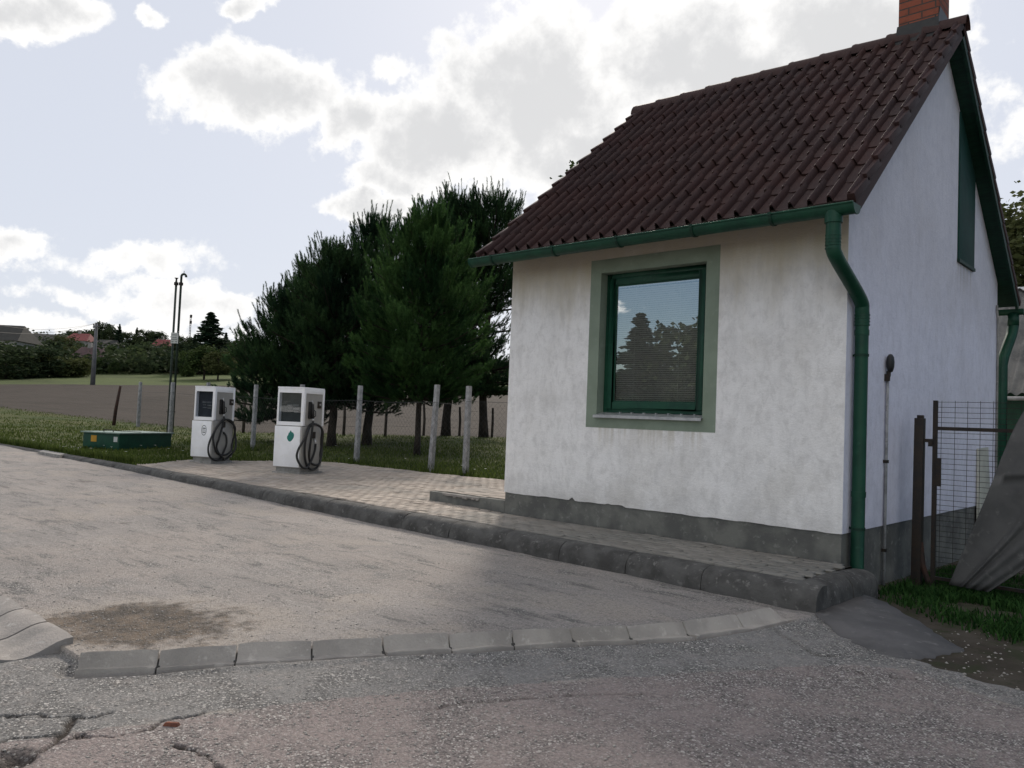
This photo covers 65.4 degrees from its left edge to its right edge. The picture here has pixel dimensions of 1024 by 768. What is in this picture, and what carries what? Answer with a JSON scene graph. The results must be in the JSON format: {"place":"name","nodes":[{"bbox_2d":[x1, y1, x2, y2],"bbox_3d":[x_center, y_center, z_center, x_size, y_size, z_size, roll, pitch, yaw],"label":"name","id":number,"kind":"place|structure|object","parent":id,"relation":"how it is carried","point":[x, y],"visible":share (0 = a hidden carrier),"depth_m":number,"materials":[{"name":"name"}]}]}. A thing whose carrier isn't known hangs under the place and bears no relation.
{"place":"outdoors","nodes":[
{"label":"outdoors","id":0,"kind":"place"},
{"bbox_2d":[38,446,74,457],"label":"kerb stone","id":1,"kind":"structure","parent":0,"point":[52,454],"depth_m":17.65,"materials":[{"name":"concrete"}]},
{"bbox_2d":[0,370,508,500],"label":"ground","id":2,"kind":"structure","parent":0,"point":[77,397],"depth_m":49.09,"materials":[{"name":"brown plant"}]},
{"bbox_2d":[0,325,43,354],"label":"house","id":3,"kind":"structure","parent":2,"relation":"on","point":[29,338],"depth_m":125.45,"materials":[{"name":"grey tile"}]},
{"bbox_2d":[0,341,46,378],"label":"bush","id":4,"kind":"object","parent":2,"relation":"on","point":[17,372],"visible":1,"depth_m":106.39,"materials":[{"name":"green plant"}]},
{"bbox_2d":[2,341,71,377],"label":"bush","id":5,"kind":"object","parent":2,"relation":"on","point":[55,363],"visible":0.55,"depth_m":113.11,"materials":[{"name":"green plant"}]},
{"bbox_2d":[1,354,91,377],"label":"hedge","id":6,"kind":"object","parent":2,"relation":"on","point":[80,367],"visible":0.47,"depth_m":116.11,"materials":[{"name":"green plant"}]},
{"bbox_2d":[32,333,67,341],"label":"house","id":7,"kind":"structure","parent":2,"relation":"on","point":[43,335],"depth_m":201.62,"materials":[{"name":"grey tile"}]},
{"bbox_2d":[44,340,63,351],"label":"tree","id":8,"kind":"object","parent":2,"relation":"on","point":[51,342],"visible":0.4,"depth_m":172.99,"materials":[{"name":"green plant"}]},
{"bbox_2d":[45,333,80,348],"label":"bush","id":9,"kind":"object","parent":2,"relation":"on","point":[64,338],"visible":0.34,"depth_m":186.58,"materials":[{"name":"green plant"}]},
{"bbox_2d":[65,330,93,346],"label":"house","id":10,"kind":"structure","parent":2,"relation":"on","point":[84,338],"depth_m":201.07,"materials":[{"name":"red tile"}]},
{"bbox_2d":[72,342,107,357],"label":"house","id":11,"kind":"structure","parent":2,"relation":"on","point":[83,350],"depth_m":138.88,"materials":[{"name":"red tile"}]},
{"bbox_2d":[90,323,99,384],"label":"utility pole","id":12,"kind":"object","parent":2,"relation":"on","point":[93,369],"visible":0.87,"depth_m":96.49,"materials":[{"name":"grey concrete"}]},
{"bbox_2d":[1,323,95,333],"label":"power line","id":13,"kind":"object","parent":12,"relation":"attached to","point":[42,329],"visible":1,"depth_m":77.15,"materials":[{"name":"metal"}]},
{"bbox_2d":[96,357,103,373],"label":"bush","id":14,"kind":"object","parent":2,"relation":"on","point":[100,362],"visible":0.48,"depth_m":131.43,"materials":[{"name":"green plant"}]},
{"bbox_2d":[89,320,117,339],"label":"tree","id":15,"kind":"object","parent":2,"relation":"on","point":[103,326],"visible":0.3,"depth_m":222.46,"materials":[{"name":"green plant"}]},
{"bbox_2d":[97,339,120,348],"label":"house","id":16,"kind":"structure","parent":2,"relation":"on","point":[113,342],"depth_m":212.67,"materials":[{"name":"grey tile"}]},
{"bbox_2d":[98,327,127,339],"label":"tree","id":17,"kind":"object","parent":2,"relation":"on","point":[110,332],"visible":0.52,"depth_m":218.24,"materials":[{"name":"green plant"}]},
{"bbox_2d":[107,360,120,373],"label":"bush","id":18,"kind":"object","parent":2,"relation":"on","point":[115,369],"visible":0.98,"depth_m":132.38,"materials":[{"name":"green plant"}]},
{"bbox_2d":[112,386,121,425],"bbox_3d":[-16.293,1.053,32.857,0.391,1.976,0.142,1,-3,23],"label":"leaning post","id":19,"kind":"object","parent":2,"relation":"on","point":[116,408],"visible":0.79,"depth_m":32.81,"materials":[{"name":"wood"}]},
{"bbox_2d":[114,324,124,348],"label":"spruce tree","id":20,"kind":"object","parent":2,"relation":"on","point":[118,335],"visible":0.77,"depth_m":215.41,"materials":[{"name":"green plant"}]},
{"bbox_2d":[81,429,173,449],"bbox_3d":[-10.118,1.505,21.055,1.260,0.620,1.920,1,-3,19],"label":"tank hatch","id":21,"kind":"object","parent":2,"relation":"on","point":[114,439],"visible":0.83,"depth_m":20.36,"materials":[{"name":"green paint"}]},
{"bbox_2d":[122,332,141,344],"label":"tree","id":22,"kind":"object","parent":2,"relation":"on","point":[128,335],"visible":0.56,"depth_m":228.99,"materials":[{"name":"green plant"}]},
{"bbox_2d":[27,328,262,374],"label":"trees","id":23,"kind":"object","parent":2,"relation":"on","point":[127,363],"visible":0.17,"depth_m":138.38,"materials":[{"name":"green plant"}]},
{"bbox_2d":[135,359,155,374],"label":"bush","id":24,"kind":"object","parent":2,"relation":"on","point":[147,369],"visible":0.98,"depth_m":134.15,"materials":[{"name":"green plant"}]},
{"bbox_2d":[137,329,160,344],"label":"tree","id":25,"kind":"object","parent":2,"relation":"on","point":[152,338],"visible":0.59,"depth_m":235.80,"materials":[{"name":"green plant"}]},
{"bbox_2d":[145,330,168,343],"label":"bush","id":26,"kind":"object","parent":2,"relation":"on","point":[161,334],"visible":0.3,"depth_m":238.84,"materials":[{"name":"green plant"}]},
{"bbox_2d":[148,349,168,369],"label":"bush","id":27,"kind":"object","parent":2,"relation":"on","point":[160,352],"visible":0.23,"depth_m":150.00,"materials":[{"name":"green plant"}]},
{"bbox_2d":[152,336,170,348],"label":"house","id":28,"kind":"structure","parent":2,"relation":"on","point":[159,341],"depth_m":205.21,"materials":[{"name":"red tile"}]},
{"bbox_2d":[161,340,186,355],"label":"tree","id":29,"kind":"object","parent":2,"relation":"on","point":[181,343],"visible":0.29,"depth_m":164.69,"materials":[{"name":"green plant"}]},
{"bbox_2d":[167,358,182,373],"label":"bush","id":30,"kind":"object","parent":2,"relation":"on","point":[173,368],"visible":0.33,"depth_m":137.83,"materials":[{"name":"green plant"}]},
{"bbox_2d":[166,273,186,431],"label":"vent pipes","id":31,"kind":"object","parent":2,"relation":"on","point":[174,337],"visible":0.95,"depth_m":28.26,"materials":[{"name":"metal"}]},
{"bbox_2d":[179,335,192,344],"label":"tree","id":32,"kind":"object","parent":2,"relation":"on","point":[184,340],"visible":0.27,"depth_m":221.24,"materials":[{"name":"green plant"}]},
{"bbox_2d":[177,350,200,376],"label":"bush","id":33,"kind":"object","parent":2,"relation":"on","point":[190,373],"visible":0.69,"depth_m":129.07,"materials":[{"name":"green plant"}]},
{"bbox_2d":[183,342,216,373],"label":"tree","id":34,"kind":"object","parent":2,"relation":"on","point":[192,345],"visible":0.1,"depth_m":138.36,"materials":[{"name":"green plant"}]},
{"bbox_2d":[181,344,220,379],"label":"tree","id":35,"kind":"object","parent":2,"relation":"on","point":[194,361],"visible":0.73,"depth_m":118.32,"materials":[{"name":"green plant"}]},
{"bbox_2d":[178,312,228,373],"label":"spruce tree","id":36,"kind":"object","parent":2,"relation":"on","point":[210,328],"visible":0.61,"depth_m":139.80,"materials":[{"name":"green plant"}]},
{"bbox_2d":[201,350,239,380],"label":"tree","id":37,"kind":"object","parent":2,"relation":"on","point":[215,367],"visible":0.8,"depth_m":116.41,"materials":[{"name":"green plant"}]},
{"bbox_2d":[0,407,505,479],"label":"lawn","id":38,"kind":"structure","parent":2,"relation":"on","point":[146,454],"depth_m":22.09,"materials":[{"name":"green plant"}]},
{"bbox_2d":[205,274,343,424],"bbox_3d":[-7.637,-0.827,26.415,4.836,5.646,4.555,0,-3,43],"label":"pine tree","id":39,"kind":"object","parent":2,"relation":"on","point":[270,372],"visible":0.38,"depth_m":25.69,"materials":[{"name":"green plant"}]},
{"bbox_2d":[262,253,340,410],"bbox_3d":[-7.139,-1.329,28.450,3.514,6.809,3.779,0,-3,43],"label":"pine tree","id":40,"kind":"object","parent":2,"relation":"on","point":[299,275],"visible":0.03,"depth_m":27.96,"materials":[{"name":"green plant"}]},
{"bbox_2d":[136,382,507,477],"bbox_3d":[-7.546,0.948,23.103,1.273,2.279,24.480,5,-3,-42],"label":"chain link fence","id":41,"kind":"object","parent":2,"relation":"on","point":[433,437],"visible":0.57,"depth_m":18.18,"materials":[{"name":"metal"}]},
{"bbox_2d":[260,229,402,445],"bbox_3d":[-5.655,-1.435,25.266,4.728,6.985,4.610,0,-3,43],"label":"pine tree","id":42,"kind":"object","parent":2,"relation":"on","point":[322,279],"visible":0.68,"depth_m":24.56,"materials":[{"name":"green plant"}]},
{"bbox_2d":[242,401,493,436],"bbox_3d":[-5.565,1.478,33.246,10.695,1.856,1.563,4,-3,-32],"label":"wire fence","id":43,"kind":"object","parent":2,"relation":"on","point":[385,424],"visible":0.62,"depth_m":33.82,"materials":[{"name":"grey metal"}]},
{"bbox_2d":[301,199,443,444],"bbox_3d":[-4.641,-2.026,26.852,4.974,8.324,4.648,0,-3,43],"label":"pine tree","id":44,"kind":"object","parent":2,"relation":"on","point":[368,229],"visible":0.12,"depth_m":26.25,"materials":[{"name":"green plant"}]},
{"bbox_2d":[341,192,508,454],"bbox_3d":[-2.546,-1.652,22.199,4.456,7.466,4.268,0,-3,43],"label":"pine tree","id":45,"kind":"object","parent":2,"relation":"on","point":[432,236],"visible":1,"depth_m":21.68,"materials":[{"name":"green plant"}]},
{"bbox_2d":[402,171,512,435],"bbox_3d":[-2.616,-3.379,35.746,5.598,11.618,5.887,0,-3,43],"label":"pine tree","id":46,"kind":"object","parent":2,"relation":"on","point":[450,196],"visible":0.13,"depth_m":35.00,"materials":[{"name":"green plant"}]},
{"bbox_2d":[429,488,504,513],"bbox_3d":[-0.264,1.589,10.802,1.488,0.245,1.119,0,-3,43],"label":"concrete step","id":47,"kind":"object","parent":2,"relation":"on","point":[488,499],"visible":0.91,"depth_m":10.51,"materials":[{"name":"concrete"}]},
{"bbox_2d":[440,176,526,437],"bbox_3d":[-0.972,-3.319,35.543,5.662,11.632,6.014,3,-3,-23],"label":"pine tree","id":48,"kind":"object","parent":2,"relation":"on","point":[500,214],"visible":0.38,"depth_m":34.62,"materials":[{"name":"green plant"}]},
{"bbox_2d":[468,0,1023,584],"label":"house","id":49,"kind":"structure","parent":2,"relation":"on","point":[728,298],"depth_m":8.61,"materials":[{"name":"white paint"}]},
{"bbox_2d":[603,264,706,414],"bbox_3d":[1.560,-0.462,8.664,1.319,1.576,0.074,0,-3,43],"label":"window","id":50,"kind":"structure","parent":49,"relation":"in","point":[655,319],"depth_m":8.68,"materials":[{"name":"glass"}]},
{"bbox_2d":[881,354,894,584],"bbox_3d":[3.704,0.875,7.865,0.084,2.350,0.097,0,-3,43],"label":"conduit","id":51,"kind":"object","parent":49,"relation":"attached to","point":[890,362],"visible":0.97,"depth_m":7.87,"materials":[{"name":"metal"}]},
{"bbox_2d":[1001,180,1023,286],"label":"tree","id":52,"kind":"object","parent":2,"relation":"on","point":[1014,229],"visible":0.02,"depth_m":23.82,"materials":[{"name":"green plant"}]},
{"bbox_2d":[153,634,695,673],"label":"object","id":53,"kind":"structure","parent":0,"point":[312,656],"depth_m":4.51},
{"bbox_2d":[382,633,450,655],"bbox_3d":[-0.558,1.575,4.687,0.400,0.200,0.085,3,-3,-18],"label":"edging stone","id":54,"kind":"object","parent":53,"relation":"on","point":[413,644],"visible":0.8,"depth_m":4.69,"materials":[{"name":"concrete"}]},
{"bbox_2d":[512,628,577,649],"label":"edging stone","id":55,"kind":"object","parent":53,"relation":"on","point":[523,639],"visible":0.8,"depth_m":4.96,"materials":[{"name":"concrete"}]},
{"bbox_2d":[626,622,694,643],"bbox_3d":[0.965,1.665,5.196,0.481,0.202,0.075,3,-3,-20],"label":"edging stone","id":56,"kind":"object","parent":53,"relation":"on","point":[668,632],"visible":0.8,"depth_m":5.19,"materials":[{"name":"concrete"}]},
{"bbox_2d":[137,460,844,579],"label":"pavement","id":57,"kind":"structure","parent":0,"point":[402,489],"depth_m":10.51,"materials":[{"name":"concrete"}]},
{"bbox_2d":[190,386,236,463],"bbox_3d":[-6.261,0.873,16.730,0.660,1.632,0.820,1,-3,23],"label":"fuel dispenser","id":58,"kind":"object","parent":57,"relation":"on","point":[213,436],"visible":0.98,"depth_m":16.57,"materials":[{"name":"metal"}]},
{"bbox_2d":[272,386,324,473],"bbox_3d":[-3.946,0.881,14.782,0.699,1.632,0.841,1,-3,21],"label":"fuel dispenser","id":59,"kind":"object","parent":57,"relation":"on","point":[298,439],"visible":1,"depth_m":14.62,"materials":[{"name":"metal"}]},
{"bbox_2d":[0,445,1023,767],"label":"road","id":60,"kind":"structure","parent":0,"point":[88,517],"depth_m":4.51,"materials":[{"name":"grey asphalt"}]},
{"bbox_2d":[0,595,22,616],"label":"channel stone","id":61,"kind":"object","parent":60,"relation":"on","point":[7,604],"visible":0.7,"depth_m":5.08,"materials":[{"name":"concrete"}]},
{"bbox_2d":[0,609,46,639],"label":"channel stone","id":62,"kind":"object","parent":60,"relation":"on","point":[14,622],"visible":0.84,"depth_m":4.76,"materials":[{"name":"concrete"}]},
{"bbox_2d":[0,622,73,662],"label":"channel stone","id":63,"kind":"object","parent":60,"relation":"on","point":[41,639],"visible":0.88,"depth_m":4.43,"materials":[{"name":"concrete"}]},
{"bbox_2d":[66,456,88,460],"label":"kerbstone","id":64,"kind":"object","parent":60,"relation":"on","point":[78,458],"visible":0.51,"depth_m":16.82,"materials":[{"name":"concrete"}]},
{"bbox_2d":[82,458,105,463],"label":"kerbstone","id":65,"kind":"object","parent":60,"relation":"on","point":[92,460],"visible":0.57,"depth_m":16.29,"materials":[{"name":"concrete"}]},
{"bbox_2d":[97,460,119,467],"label":"kerbstone","id":66,"kind":"object","parent":60,"relation":"on","point":[112,464],"visible":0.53,"depth_m":15.71,"materials":[{"name":"concrete"}]},
{"bbox_2d":[74,649,158,678],"bbox_3d":[-2.057,1.494,4.151,0.392,0.201,0.053,3,-3,-18],"label":"edging stone","id":67,"kind":"object","parent":60,"relation":"on","point":[142,662],"visible":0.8,"depth_m":4.16,"materials":[{"name":"concrete"}]},
{"bbox_2d":[113,463,138,470],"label":"kerbstone","id":68,"kind":"object","parent":60,"relation":"on","point":[124,466],"visible":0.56,"depth_m":15.19,"materials":[{"name":"concrete"}]},
{"bbox_2d":[131,466,156,474],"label":"kerbstone","id":69,"kind":"object","parent":60,"relation":"on","point":[143,470],"visible":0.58,"depth_m":14.62,"materials":[{"name":"concrete"}]},
{"bbox_2d":[149,469,174,478],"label":"kerbstone","id":70,"kind":"object","parent":60,"relation":"on","point":[162,473],"visible":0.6,"depth_m":14.08,"materials":[{"name":"concrete"}]},
{"bbox_2d":[163,721,179,726],"bbox_3d":[-1.476,1.476,3.463,0.069,0.019,0.029,2,-3,6],"label":"brick fragment","id":71,"kind":"object","parent":60,"relation":"on","point":[172,724],"visible":1,"depth_m":3.45,"materials":[{"name":"red brick"}]},
{"bbox_2d":[167,472,197,482],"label":"kerbstone","id":72,"kind":"object","parent":60,"relation":"on","point":[181,477],"visible":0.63,"depth_m":13.54,"materials":[{"name":"concrete"}]},
{"bbox_2d":[156,645,236,674],"bbox_3d":[-1.693,1.519,4.292,0.393,0.202,0.096,3,-3,-18],"label":"edging stone","id":73,"kind":"object","parent":60,"relation":"on","point":[186,659],"visible":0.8,"depth_m":4.28,"materials":[{"name":"concrete"}]},
{"bbox_2d":[188,476,219,487],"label":"kerbstone","id":74,"kind":"object","parent":60,"relation":"on","point":[203,481],"visible":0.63,"depth_m":12.98,"materials":[{"name":"concrete"}]},
{"bbox_2d":[211,480,244,492],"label":"kerbstone","id":75,"kind":"object","parent":60,"relation":"on","point":[227,486],"visible":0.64,"depth_m":12.42,"materials":[{"name":"concrete"}]},
{"bbox_2d":[236,484,272,499],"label":"kerbstone","id":76,"kind":"object","parent":60,"relation":"on","point":[254,491],"visible":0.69,"depth_m":11.87,"materials":[{"name":"concrete"}]},
{"bbox_2d":[236,641,310,665],"bbox_3d":[-1.319,1.536,4.418,0.400,0.204,0.100,3,-3,-18],"label":"edging stone","id":77,"kind":"object","parent":60,"relation":"on","point":[251,653],"visible":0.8,"depth_m":4.42,"materials":[{"name":"concrete"}]},
{"bbox_2d":[261,489,302,505],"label":"kerbstone","id":78,"kind":"object","parent":60,"relation":"on","point":[283,497],"visible":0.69,"depth_m":11.33,"materials":[{"name":"concrete"}]},
{"bbox_2d":[291,494,336,512],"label":"kerbstone","id":79,"kind":"object","parent":60,"relation":"on","point":[311,502],"visible":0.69,"depth_m":10.77,"materials":[{"name":"concrete"}]},
{"bbox_2d":[324,500,371,519],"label":"kerbstone","id":80,"kind":"object","parent":60,"relation":"on","point":[346,509],"visible":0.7,"depth_m":10.23,"materials":[{"name":"concrete"}]},
{"bbox_2d":[312,638,385,660],"bbox_3d":[-0.935,1.564,4.557,0.411,0.202,0.100,3,-3,-22],"label":"edging stone","id":81,"kind":"object","parent":60,"relation":"on","point":[331,649],"visible":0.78,"depth_m":4.56,"materials":[{"name":"concrete"}]},
{"bbox_2d":[359,506,413,528],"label":"kerbstone","id":82,"kind":"object","parent":60,"relation":"on","point":[385,516],"visible":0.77,"depth_m":9.68,"materials":[{"name":"concrete"}]},
{"bbox_2d":[401,513,459,538],"bbox_3d":[-0.937,1.752,9.175,0.829,0.458,0.239,0,-3,43],"label":"kerbstone","id":83,"kind":"object","parent":60,"relation":"on","point":[437,526],"visible":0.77,"depth_m":9.10,"materials":[{"name":"concrete"}]},
{"bbox_2d":[448,631,513,652],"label":"edging stone","id":84,"kind":"object","parent":60,"relation":"on","point":[480,642],"visible":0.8,"depth_m":4.83,"materials":[{"name":"concrete"}]},
{"bbox_2d":[448,521,516,548],"bbox_3d":[-0.330,1.752,8.593,0.839,0.456,0.240,0,-3,43],"label":"kerbstone","id":85,"kind":"object","parent":60,"relation":"on","point":[481,534],"visible":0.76,"depth_m":8.52,"materials":[{"name":"concrete"}]},
{"bbox_2d":[503,531,570,560],"bbox_3d":[0.247,1.751,8.038,0.748,0.456,0.241,0,-3,43],"label":"kerbstone","id":86,"kind":"object","parent":60,"relation":"on","point":[538,545],"visible":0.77,"depth_m":7.97,"materials":[{"name":"concrete"}]},
{"bbox_2d":[558,540,635,573],"bbox_3d":[0.796,1.749,7.493,0.792,0.457,0.224,0,-4,45],"label":"kerbstone","id":87,"kind":"object","parent":60,"relation":"on","point":[600,557],"visible":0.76,"depth_m":7.43,"materials":[{"name":"concrete"}]},
{"bbox_2d":[569,625,636,646],"bbox_3d":[0.574,1.645,5.076,0.438,0.201,0.067,3,-3,-13],"label":"edging stone","id":88,"kind":"object","parent":60,"relation":"on","point":[600,635],"visible":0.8,"depth_m":5.07,"materials":[{"name":"concrete"}]},
{"bbox_2d":[625,552,712,589],"bbox_3d":[1.351,1.746,6.945,0.771,0.458,0.226,0,-4,45],"label":"kerbstone","id":89,"kind":"object","parent":60,"relation":"on","point":[675,571],"visible":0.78,"depth_m":6.88,"materials":[{"name":"concrete"}]},
{"bbox_2d":[682,615,750,639],"bbox_3d":[1.376,1.684,5.396,0.554,0.200,0.107,4,-3,-29],"label":"edging stone","id":90,"kind":"object","parent":60,"relation":"on","point":[707,628],"visible":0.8,"depth_m":5.38,"materials":[{"name":"concrete"}]},
{"bbox_2d":[701,565,826,612],"bbox_3d":[1.971,1.745,6.329,0.978,0.456,0.229,0,-4,44],"label":"kerbstone","id":91,"kind":"object","parent":60,"relation":"on","point":[789,593],"visible":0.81,"depth_m":6.22,"materials":[{"name":"concrete"}]},
{"bbox_2d":[736,608,793,630],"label":"edging stone","id":92,"kind":"object","parent":60,"relation":"on","point":[758,619],"visible":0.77,"depth_m":5.66,"materials":[{"name":"concrete"}]},
{"bbox_2d":[0,0,1023,359],"label":"sky","id":93,"kind":"structure","parent":0,"point":[145,144],"materials":[{"name":"white"}]},
{"bbox_2d":[878,560,1023,690],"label":"yard ground","id":94,"kind":"structure","parent":0,"point":[1008,664],"depth_m":5.33,"materials":[{"name":"soil"}]},
{"bbox_2d":[803,573,852,607],"bbox_3d":[2.518,1.770,6.353,0.204,0.456,0.573,0,-3,43],"label":"kerbstone","id":95,"kind":"object","parent":94,"relation":"on","point":[839,589],"visible":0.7,"depth_m":6.32,"materials":[{"name":"concrete"}]},
{"bbox_2d":[831,568,877,598],"bbox_3d":[2.915,1.822,6.786,0.204,0.483,0.593,0,-3,43],"label":"kerbstone","id":96,"kind":"object","parent":94,"relation":"on","point":[863,582],"visible":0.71,"depth_m":6.73,"materials":[{"name":"concrete"}]},
{"bbox_2d":[814,595,963,659],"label":"concrete ramp","id":97,"kind":"structure","parent":94,"relation":"on","point":[868,623],"depth_m":5.62,"materials":[{"name":"grey concrete"}]},
{"bbox_2d":[800,631,1022,713],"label":"gravel","id":98,"kind":"structure","parent":94,"relation":"on","point":[884,711],"depth_m":4.56,"materials":[{"name":"grey gravel"}]},
{"bbox_2d":[911,415,933,585],"bbox_3d":[4.114,1.257,7.973,0.203,1.890,0.093,0,-3,43],"label":"gate post","id":99,"kind":"object","parent":94,"relation":"on","point":[919,571],"visible":0.81,"depth_m":7.98,"materials":[{"name":"metal"}]},
{"bbox_2d":[930,400,1023,594],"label":"gate","id":100,"kind":"structure","parent":99,"relation":"attached to","point":[936,472],"depth_m":7.86,"materials":[{"name":"metal"}]},
{"bbox_2d":[878,563,1023,645],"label":"grass patch","id":101,"kind":"object","parent":94,"relation":"on","point":[1004,625],"visible":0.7,"depth_m":6.91,"materials":[{"name":"green plant"}]},
{"bbox_2d":[949,411,1023,591],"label":"tarpaulin","id":102,"kind":"object","parent":101,"relation":"on","point":[991,557],"visible":1,"depth_m":7.32,"materials":[{"name":"grey fabric"}]},
{"bbox_2d":[976,447,989,518],"bbox_3d":[6.365,1.589,10.743,0.095,1.470,0.550,0,-3,43],"label":"board","id":103,"kind":"object","parent":94,"relation":"on","point":[984,461],"visible":0.48,"depth_m":10.70,"materials":[{"name":"beige wood"}]},
{"bbox_2d":[998,287,1023,442],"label":"shed","id":104,"kind":"structure","parent":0,"point":[1015,397],"depth_m":14.60,"materials":[{"name":"grey paint"}]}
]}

